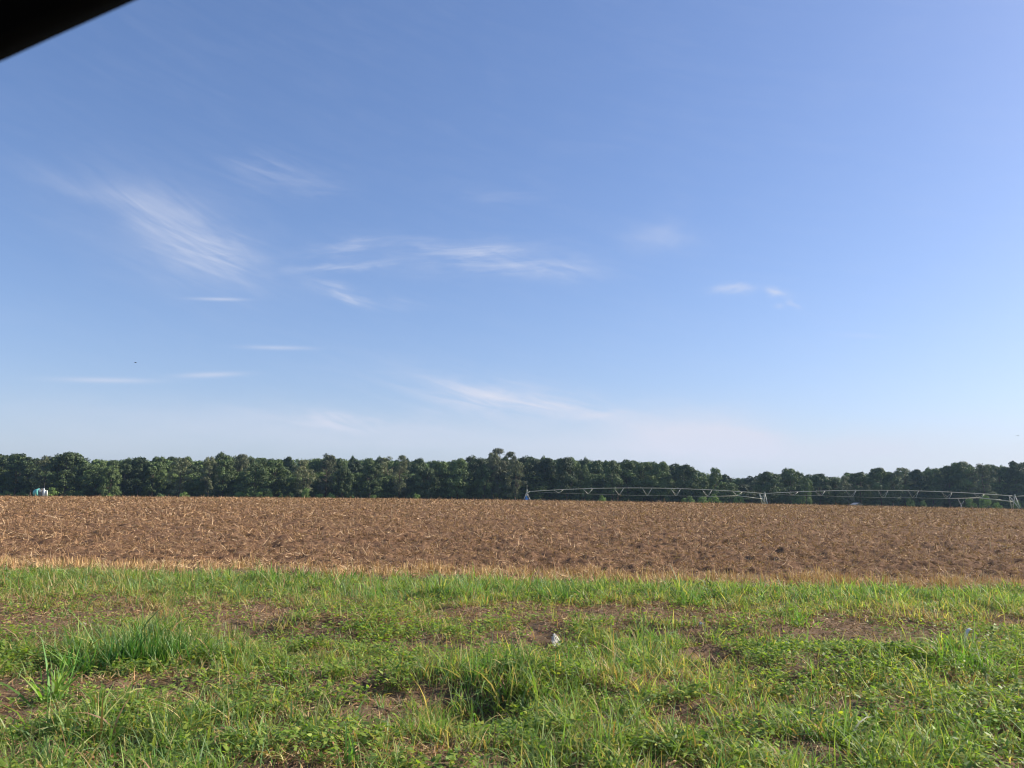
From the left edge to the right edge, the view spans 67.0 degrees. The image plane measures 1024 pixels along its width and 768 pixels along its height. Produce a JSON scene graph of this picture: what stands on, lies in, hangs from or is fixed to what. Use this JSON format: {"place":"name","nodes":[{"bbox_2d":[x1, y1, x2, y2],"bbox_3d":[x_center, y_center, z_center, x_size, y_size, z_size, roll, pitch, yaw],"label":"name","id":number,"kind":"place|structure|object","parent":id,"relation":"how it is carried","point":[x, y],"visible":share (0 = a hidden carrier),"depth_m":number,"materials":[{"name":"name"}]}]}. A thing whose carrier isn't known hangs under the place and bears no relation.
{"place":"outdoors","nodes":[
{"label":"outdoors","id":0,"kind":"place"},
{"bbox_2d":[0,494,1023,588],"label":"field","id":1,"kind":"structure","parent":0,"point":[558,556],"depth_m":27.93,"materials":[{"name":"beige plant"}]},
{"bbox_2d":[0,552,1023,592],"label":"stubble","id":2,"kind":"object","parent":1,"relation":"on","point":[14,563],"visible":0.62,"depth_m":16.91,"materials":[{"name":"beige plant"}]},
{"bbox_2d":[524,487,1023,508],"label":"pivot irrigator","id":3,"kind":"object","parent":1,"relation":"on","point":[764,496],"visible":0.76,"depth_m":181.54,"materials":[{"name":"metal"}]},
{"bbox_2d":[0,553,1023,767],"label":"verge","id":4,"kind":"structure","parent":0,"point":[706,651],"depth_m":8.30,"materials":[{"name":"plant"}]},
{"bbox_2d":[0,630,90,708],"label":"grass clump","id":5,"kind":"object","parent":4,"relation":"on","point":[59,683],"visible":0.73,"depth_m":6.53,"materials":[{"name":"green plant"}]},
{"bbox_2d":[1,719,110,765],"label":"grass clump","id":6,"kind":"object","parent":4,"relation":"on","point":[39,750],"visible":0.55,"depth_m":5.26,"materials":[{"name":"green plant"}]},
{"bbox_2d":[38,632,143,680],"bbox_3d":[-4.197,2.654,7.636,0.946,0.476,0.712,1,-8,0],"label":"grass clump","id":7,"kind":"object","parent":4,"relation":"on","point":[87,665],"visible":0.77,"depth_m":7.63,"materials":[{"name":"green plant"}]},
{"bbox_2d":[95,623,190,671],"bbox_3d":[-3.850,2.663,7.898,1.093,0.536,0.731,-5,-10,36],"label":"grass clump","id":8,"kind":"object","parent":4,"relation":"on","point":[138,651],"visible":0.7,"depth_m":7.82,"materials":[{"name":"green plant"}]},
{"bbox_2d":[60,718,297,767],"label":"grass clump","id":9,"kind":"object","parent":4,"relation":"on","point":[161,753],"visible":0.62,"depth_m":5.09,"materials":[{"name":"green plant"}]},
{"bbox_2d":[143,626,233,664],"bbox_3d":[-3.324,2.736,8.100,1.042,0.401,0.773,1,-8,0],"label":"grass clump","id":10,"kind":"object","parent":4,"relation":"on","point":[186,642],"visible":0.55,"depth_m":8.09,"materials":[{"name":"green plant"}]},
{"bbox_2d":[343,718,359,767],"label":"grass clump","id":11,"kind":"object","parent":4,"relation":"on","point":[350,757],"visible":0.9,"depth_m":5.11,"materials":[{"name":"green plant"}]},
{"bbox_2d":[340,617,395,632],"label":"leafy weed","id":12,"kind":"object","parent":4,"relation":"on","point":[367,626],"visible":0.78,"depth_m":9.84,"materials":[{"name":"green plant"}]},
{"bbox_2d":[345,585,429,603],"bbox_3d":[-2.025,3.486,12.956,1.508,0.441,0.864,1,-8,0],"label":"grass clump","id":13,"kind":"object","parent":4,"relation":"on","point":[396,596],"visible":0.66,"depth_m":12.86,"materials":[{"name":"green plant"}]},
{"bbox_2d":[422,578,485,597],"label":"grass clump","id":14,"kind":"object","parent":4,"relation":"on","point":[473,587],"visible":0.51,"depth_m":13.41,"materials":[{"name":"green plant"}]},
{"bbox_2d":[444,639,604,694],"bbox_3d":[0.038,2.616,7.355,1.544,0.447,1.039,6,-10,-33],"label":"grass clump","id":15,"kind":"object","parent":4,"relation":"on","point":[504,659],"visible":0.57,"depth_m":7.23,"materials":[{"name":"green plant"}]},
{"bbox_2d":[536,579,583,601],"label":"grass clump","id":16,"kind":"object","parent":4,"relation":"on","point":[559,594],"visible":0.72,"depth_m":13.15,"materials":[{"name":"green plant"}]},
{"bbox_2d":[564,650,662,674],"bbox_3d":[0.998,2.879,7.937,1.223,0.314,0.981,1,-8,0],"label":"grass clump","id":17,"kind":"object","parent":4,"relation":"on","point":[625,662],"visible":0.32,"depth_m":7.89,"materials":[{"name":"green plant"}]},
{"bbox_2d":[620,625,683,641],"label":"grass clump","id":18,"kind":"object","parent":4,"relation":"on","point":[653,634],"visible":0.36,"depth_m":9.57,"materials":[{"name":"green plant"}]},
{"bbox_2d":[664,584,711,607],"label":"grass clump","id":19,"kind":"object","parent":4,"relation":"on","point":[684,598],"visible":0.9,"depth_m":12.77,"materials":[{"name":"green plant"}]},
{"bbox_2d":[757,600,823,628],"bbox_3d":[3.883,3.190,10.820,0.945,0.444,0.844,4,-9,-22],"label":"grass clump","id":20,"kind":"object","parent":4,"relation":"on","point":[798,618],"visible":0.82,"depth_m":10.76,"materials":[{"name":"green plant"}]},
{"bbox_2d":[903,720,960,745],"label":"leafy weed","id":21,"kind":"object","parent":4,"relation":"on","point":[933,727],"visible":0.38,"depth_m":5.75,"materials":[{"name":"green plant"}]},
{"bbox_2d":[921,638,1023,676],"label":"grass clump","id":22,"kind":"object","parent":4,"relation":"on","point":[966,659],"visible":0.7,"depth_m":8.07,"materials":[{"name":"green plant"}]},
{"bbox_2d":[953,714,1010,742],"bbox_3d":[3.554,2.653,5.884,0.420,0.190,0.387,1,-8,0],"label":"leafy weed","id":23,"kind":"object","parent":4,"relation":"on","point":[978,721],"visible":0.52,"depth_m":5.93,"materials":[{"name":"green plant"}]},
{"bbox_2d":[0,0,1023,482],"label":"sky","id":24,"kind":"structure","parent":0,"point":[740,238],"materials":[{"name":"blue"}]},
{"bbox_3d":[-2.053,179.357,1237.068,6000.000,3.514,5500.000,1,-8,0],"label":"ground","id":25,"kind":"structure","parent":0,"visible":0},
{"bbox_2d":[0,454,8,485],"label":"tree","id":26,"kind":"object","parent":25,"relation":"on","point":[3,459],"visible":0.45,"depth_m":347.55,"materials":[{"name":"green plant"}]},
{"bbox_2d":[2,453,31,495],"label":"tree","id":27,"kind":"object","parent":25,"relation":"on","point":[15,461],"visible":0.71,"depth_m":339.23,"materials":[{"name":"green plant"}]},
{"bbox_2d":[16,457,42,495],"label":"tree","id":28,"kind":"object","parent":25,"relation":"on","point":[26,470],"visible":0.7,"depth_m":336.35,"materials":[{"name":"green plant"}]},
{"bbox_2d":[33,486,47,496],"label":"tank trailer","id":29,"kind":"object","parent":25,"relation":"on","point":[40,492],"visible":0.69,"depth_m":169.74,"materials":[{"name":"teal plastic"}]},
{"bbox_2d":[29,455,54,489],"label":"tree","id":30,"kind":"object","parent":25,"relation":"on","point":[41,468],"visible":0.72,"depth_m":331.03,"materials":[{"name":"green plant"}]},
{"bbox_2d":[41,451,90,494],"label":"tree","id":31,"kind":"object","parent":25,"relation":"on","point":[57,462],"visible":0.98,"depth_m":329.92,"materials":[{"name":"green plant"}]},
{"bbox_2d":[78,464,111,496],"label":"tree","id":32,"kind":"object","parent":25,"relation":"on","point":[95,480],"visible":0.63,"depth_m":330.56,"materials":[{"name":"green plant"}]},
{"bbox_2d":[91,459,107,473],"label":"tree","id":33,"kind":"object","parent":25,"relation":"on","point":[100,463],"visible":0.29,"depth_m":382.20,"materials":[{"name":"green plant"}]},
{"bbox_2d":[97,464,122,496],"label":"tree","id":34,"kind":"object","parent":25,"relation":"on","point":[105,485],"visible":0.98,"depth_m":325.93,"materials":[{"name":"green plant"}]},
{"bbox_2d":[112,461,140,494],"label":"tree","id":35,"kind":"object","parent":25,"relation":"on","point":[126,484],"visible":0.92,"depth_m":334.71,"materials":[{"name":"green plant"}]},
{"bbox_2d":[126,457,152,496],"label":"tree","id":36,"kind":"object","parent":25,"relation":"on","point":[139,464],"visible":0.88,"depth_m":338.66,"materials":[{"name":"green plant"}]},
{"bbox_2d":[138,462,168,496],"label":"tree","id":37,"kind":"object","parent":25,"relation":"on","point":[154,467],"visible":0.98,"depth_m":339.23,"materials":[{"name":"green plant"}]},
{"bbox_2d":[155,456,176,491],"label":"tree","id":38,"kind":"object","parent":25,"relation":"on","point":[163,460],"visible":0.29,"depth_m":350.10,"materials":[{"name":"green plant"}]},
{"bbox_2d":[166,457,192,496],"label":"tree","id":39,"kind":"object","parent":25,"relation":"on","point":[180,468],"visible":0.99,"depth_m":336.50,"materials":[{"name":"green plant"}]},
{"bbox_2d":[181,464,206,490],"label":"tree","id":40,"kind":"object","parent":25,"relation":"on","point":[197,471],"visible":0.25,"depth_m":352.92,"materials":[{"name":"green plant"}]},
{"bbox_2d":[200,456,218,496],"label":"tree","id":41,"kind":"object","parent":25,"relation":"on","point":[211,461],"visible":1,"depth_m":336.56,"materials":[{"name":"green plant"}]},
{"bbox_2d":[210,451,236,496],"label":"tree","id":42,"kind":"object","parent":25,"relation":"on","point":[227,462],"visible":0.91,"depth_m":340.74,"materials":[{"name":"green plant"}]},
{"bbox_2d":[232,454,249,488],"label":"tree","id":43,"kind":"object","parent":25,"relation":"on","point":[242,460],"visible":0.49,"depth_m":350.92,"materials":[{"name":"green plant"}]},
{"bbox_2d":[234,463,276,497],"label":"tree","id":44,"kind":"object","parent":25,"relation":"on","point":[263,473],"visible":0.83,"depth_m":326.57,"materials":[{"name":"green plant"}]},
{"bbox_2d":[262,458,295,496],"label":"tree","id":45,"kind":"object","parent":25,"relation":"on","point":[281,483],"visible":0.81,"depth_m":334.60,"materials":[{"name":"green plant"}]},
{"bbox_2d":[291,459,316,493],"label":"tree","id":46,"kind":"object","parent":25,"relation":"on","point":[300,468],"visible":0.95,"depth_m":327.94,"materials":[{"name":"green plant"}]},
{"bbox_2d":[309,459,323,472],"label":"tree","id":47,"kind":"object","parent":25,"relation":"on","point":[314,465],"visible":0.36,"depth_m":376.35,"materials":[{"name":"green plant"}]},
{"bbox_2d":[314,453,337,496],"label":"tree","id":48,"kind":"object","parent":25,"relation":"on","point":[321,486],"visible":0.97,"depth_m":337.80,"materials":[{"name":"green plant"}]},
{"bbox_2d":[332,457,346,468],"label":"tree","id":49,"kind":"object","parent":25,"relation":"on","point":[340,462],"visible":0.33,"depth_m":370.71,"materials":[{"name":"green plant"}]},
{"bbox_2d":[331,467,354,497],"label":"tree","id":50,"kind":"object","parent":25,"relation":"on","point":[342,473],"visible":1,"depth_m":335.12,"materials":[{"name":"green plant"}]},
{"bbox_2d":[346,461,363,488],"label":"tree","id":51,"kind":"object","parent":25,"relation":"on","point":[356,466],"visible":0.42,"depth_m":351.05,"materials":[{"name":"green plant"}]},
{"bbox_2d":[358,462,381,496],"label":"tree","id":52,"kind":"object","parent":25,"relation":"on","point":[369,483],"visible":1,"depth_m":328.67,"materials":[{"name":"green plant"}]},
{"bbox_2d":[378,456,393,497],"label":"tree","id":53,"kind":"object","parent":25,"relation":"on","point":[383,463],"visible":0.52,"depth_m":349.73,"materials":[{"name":"green plant"}]},
{"bbox_2d":[391,455,407,498],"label":"tree","id":54,"kind":"object","parent":25,"relation":"on","point":[400,483],"visible":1,"depth_m":334.62,"materials":[{"name":"green plant"}]},
{"bbox_2d":[404,463,424,474],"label":"tree","id":55,"kind":"object","parent":25,"relation":"on","point":[414,467],"visible":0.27,"depth_m":360.69,"materials":[{"name":"green plant"}]},
{"bbox_2d":[413,468,440,498],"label":"tree","id":56,"kind":"object","parent":25,"relation":"on","point":[427,483],"visible":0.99,"depth_m":338.03,"materials":[{"name":"green plant"}]},
{"bbox_2d":[428,461,454,498],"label":"tree","id":57,"kind":"object","parent":25,"relation":"on","point":[438,466],"visible":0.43,"depth_m":345.69,"materials":[{"name":"green plant"}]},
{"bbox_2d":[445,458,471,498],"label":"tree","id":58,"kind":"object","parent":25,"relation":"on","point":[452,468],"visible":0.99,"depth_m":335.31,"materials":[{"name":"green plant"}]},
{"bbox_2d":[464,455,486,498],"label":"tree","id":59,"kind":"object","parent":25,"relation":"on","point":[474,463],"visible":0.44,"depth_m":350.15,"materials":[{"name":"green plant"}]},
{"bbox_2d":[473,464,495,499],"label":"tree","id":60,"kind":"object","parent":25,"relation":"on","point":[483,470],"visible":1,"depth_m":338.15,"materials":[{"name":"green plant"}]},
{"bbox_2d":[483,452,504,498],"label":"tree","id":61,"kind":"object","parent":25,"relation":"on","point":[490,454],"visible":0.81,"depth_m":340.19,"materials":[{"name":"green plant"}]},
{"bbox_2d":[487,448,511,499],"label":"tree","id":62,"kind":"object","parent":25,"relation":"on","point":[499,451],"visible":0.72,"depth_m":341.57,"materials":[{"name":"green plant"}]},
{"bbox_2d":[30,457,979,503],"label":"distant woodland","id":63,"kind":"object","parent":25,"relation":"on","point":[391,462],"visible":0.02,"depth_m":406.44,"materials":[{"name":"green plant"}]},
{"bbox_2d":[504,451,516,498],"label":"tree","id":64,"kind":"object","parent":25,"relation":"on","point":[510,454],"visible":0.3,"depth_m":351.61,"materials":[{"name":"green plant"}]},
{"bbox_2d":[0,468,1023,508],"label":"undergrowth","id":65,"kind":"object","parent":25,"relation":"on","point":[196,485],"visible":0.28,"depth_m":344.21,"materials":[{"name":"green plant"}]},
{"bbox_2d":[504,460,526,499],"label":"tree","id":66,"kind":"object","parent":25,"relation":"on","point":[517,475],"visible":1,"depth_m":332.83,"materials":[{"name":"green plant"}]},
{"bbox_2d":[513,455,543,499],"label":"tree","id":67,"kind":"object","parent":25,"relation":"on","point":[528,463],"visible":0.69,"depth_m":343.80,"materials":[{"name":"green plant"}]},
{"bbox_2d":[539,458,560,499],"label":"tree","id":68,"kind":"object","parent":25,"relation":"on","point":[548,465],"visible":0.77,"depth_m":344.12,"materials":[{"name":"green plant"}]},
{"bbox_2d":[555,457,577,500],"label":"tree","id":69,"kind":"object","parent":25,"relation":"on","point":[562,466],"visible":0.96,"depth_m":330.52,"materials":[{"name":"green plant"}]},
{"bbox_2d":[571,462,592,500],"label":"tree","id":70,"kind":"object","parent":25,"relation":"on","point":[583,476],"visible":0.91,"depth_m":334.65,"materials":[{"name":"green plant"}]},
{"bbox_2d":[587,460,604,476],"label":"tree","id":71,"kind":"object","parent":25,"relation":"on","point":[594,468],"visible":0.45,"depth_m":358.86,"materials":[{"name":"green plant"}]},
{"bbox_2d":[601,460,623,499],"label":"tree","id":72,"kind":"object","parent":25,"relation":"on","point":[612,482],"visible":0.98,"depth_m":335.71,"materials":[{"name":"green plant"}]},
{"bbox_2d":[615,459,641,497],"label":"tree","id":73,"kind":"object","parent":25,"relation":"on","point":[626,472],"visible":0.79,"depth_m":342.55,"materials":[{"name":"green plant"}]},
{"bbox_2d":[630,461,654,501],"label":"tree","id":74,"kind":"object","parent":25,"relation":"on","point":[643,468],"visible":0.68,"depth_m":344.26,"materials":[{"name":"green plant"}]},
{"bbox_2d":[648,461,672,500],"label":"tree","id":75,"kind":"object","parent":25,"relation":"on","point":[660,468],"visible":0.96,"depth_m":339.73,"materials":[{"name":"green plant"}]},
{"bbox_2d":[665,463,686,480],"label":"tree","id":76,"kind":"object","parent":25,"relation":"on","point":[672,467],"visible":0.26,"depth_m":359.36,"materials":[{"name":"green plant"}]},
{"bbox_2d":[674,464,700,497],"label":"tree","id":77,"kind":"object","parent":25,"relation":"on","point":[684,469],"visible":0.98,"depth_m":338.44,"materials":[{"name":"green plant"}]},
{"bbox_2d":[695,476,715,502],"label":"tree","id":78,"kind":"object","parent":25,"relation":"on","point":[704,486],"visible":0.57,"depth_m":341.20,"materials":[{"name":"green plant"}]},
{"bbox_2d":[707,467,723,498],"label":"tree","id":79,"kind":"object","parent":25,"relation":"on","point":[716,475],"visible":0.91,"depth_m":336.62,"materials":[{"name":"green plant"}]},
{"bbox_2d":[717,474,732,487],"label":"tree","id":80,"kind":"object","parent":25,"relation":"on","point":[727,479],"visible":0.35,"depth_m":367.23,"materials":[{"name":"green plant"}]},
{"bbox_2d":[716,482,741,503],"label":"tree","id":81,"kind":"object","parent":25,"relation":"on","point":[729,498],"visible":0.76,"depth_m":333.67,"materials":[{"name":"green plant"}]},
{"bbox_2d":[736,483,749,501],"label":"tree","id":82,"kind":"object","parent":25,"relation":"on","point":[743,487],"visible":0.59,"depth_m":347.62,"materials":[{"name":"green plant"}]},
{"bbox_2d":[744,475,755,490],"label":"tree","id":83,"kind":"object","parent":25,"relation":"on","point":[749,482],"visible":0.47,"depth_m":379.77,"materials":[{"name":"green plant"}]},
{"bbox_2d":[749,480,761,503],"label":"tree","id":84,"kind":"object","parent":25,"relation":"on","point":[755,499],"visible":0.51,"depth_m":341.84,"materials":[{"name":"green plant"}]},
{"bbox_2d":[753,471,786,503],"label":"tree","id":85,"kind":"object","parent":25,"relation":"on","point":[767,487],"visible":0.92,"depth_m":327.69,"materials":[{"name":"green plant"}]},
{"bbox_2d":[775,468,805,502],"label":"tree","id":86,"kind":"object","parent":25,"relation":"on","point":[789,485],"visible":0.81,"depth_m":338.80,"materials":[{"name":"green plant"}]},
{"bbox_2d":[800,477,813,504],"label":"tree","id":87,"kind":"object","parent":25,"relation":"on","point":[807,485],"visible":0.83,"depth_m":319.76,"materials":[{"name":"green plant"}]},
{"bbox_2d":[810,473,832,504],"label":"tree","id":88,"kind":"object","parent":25,"relation":"on","point":[819,480],"visible":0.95,"depth_m":342.30,"materials":[{"name":"green plant"}]},
{"bbox_2d":[824,478,844,504],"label":"tree","id":89,"kind":"object","parent":25,"relation":"on","point":[835,482],"visible":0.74,"depth_m":343.12,"materials":[{"name":"green plant"}]},
{"bbox_2d":[838,476,855,505],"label":"tree","id":90,"kind":"object","parent":25,"relation":"on","point":[845,484],"visible":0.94,"depth_m":327.82,"materials":[{"name":"green plant"}]},
{"bbox_2d":[846,472,870,503],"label":"tree","id":91,"kind":"object","parent":25,"relation":"on","point":[860,478],"visible":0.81,"depth_m":333.47,"materials":[{"name":"green plant"}]},
{"bbox_2d":[865,467,890,505],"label":"tree","id":92,"kind":"object","parent":25,"relation":"on","point":[878,473],"visible":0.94,"depth_m":327.70,"materials":[{"name":"green plant"}]},
{"bbox_2d":[881,472,905,505],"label":"tree","id":93,"kind":"object","parent":25,"relation":"on","point":[894,479],"visible":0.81,"depth_m":326.65,"materials":[{"name":"green plant"}]},
{"bbox_2d":[893,467,917,506],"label":"tree","id":94,"kind":"object","parent":25,"relation":"on","point":[901,475],"visible":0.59,"depth_m":347.45,"materials":[{"name":"green plant"}]},
{"bbox_2d":[907,469,931,502],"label":"tree","id":95,"kind":"object","parent":25,"relation":"on","point":[917,475],"visible":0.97,"depth_m":342.09,"materials":[{"name":"green plant"}]},
{"bbox_2d":[922,468,945,505],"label":"tree","id":96,"kind":"object","parent":25,"relation":"on","point":[930,475],"visible":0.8,"depth_m":342.74,"materials":[{"name":"green plant"}]},
{"bbox_2d":[933,465,968,506],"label":"tree","id":97,"kind":"object","parent":25,"relation":"on","point":[949,490],"visible":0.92,"depth_m":339.82,"materials":[{"name":"green plant"}]},
{"bbox_2d":[949,461,976,507],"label":"tree","id":98,"kind":"object","parent":25,"relation":"on","point":[964,482],"visible":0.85,"depth_m":338.82,"materials":[{"name":"green plant"}]},
{"bbox_2d":[968,463,997,502],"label":"tree","id":99,"kind":"object","parent":25,"relation":"on","point":[983,470],"visible":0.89,"depth_m":335.21,"materials":[{"name":"green plant"}]},
{"bbox_2d":[979,494,991,508],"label":"shrub","id":100,"kind":"object","parent":25,"relation":"on","point":[985,503],"visible":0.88,"depth_m":321.49,"materials":[{"name":"green plant"}]},
{"bbox_2d":[984,466,1020,506],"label":"tree","id":101,"kind":"object","parent":25,"relation":"on","point":[1001,472],"visible":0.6,"depth_m":344.23,"materials":[{"name":"green plant"}]},
{"bbox_2d":[1004,460,1023,500],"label":"tree","id":102,"kind":"object","parent":25,"relation":"on","point":[1014,469],"visible":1,"depth_m":340.58,"materials":[{"name":"green plant"}]},
{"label":"road","id":103,"kind":"structure","parent":0,"visible":0},
{"bbox_2d":[0,0,134,61],"bbox_3d":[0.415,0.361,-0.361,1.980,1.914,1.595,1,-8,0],"label":"car","id":104,"kind":"object","parent":103,"relation":"on","point":[25,25],"visible":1,"depth_m":0.43,"materials":[{"name":"paint"}]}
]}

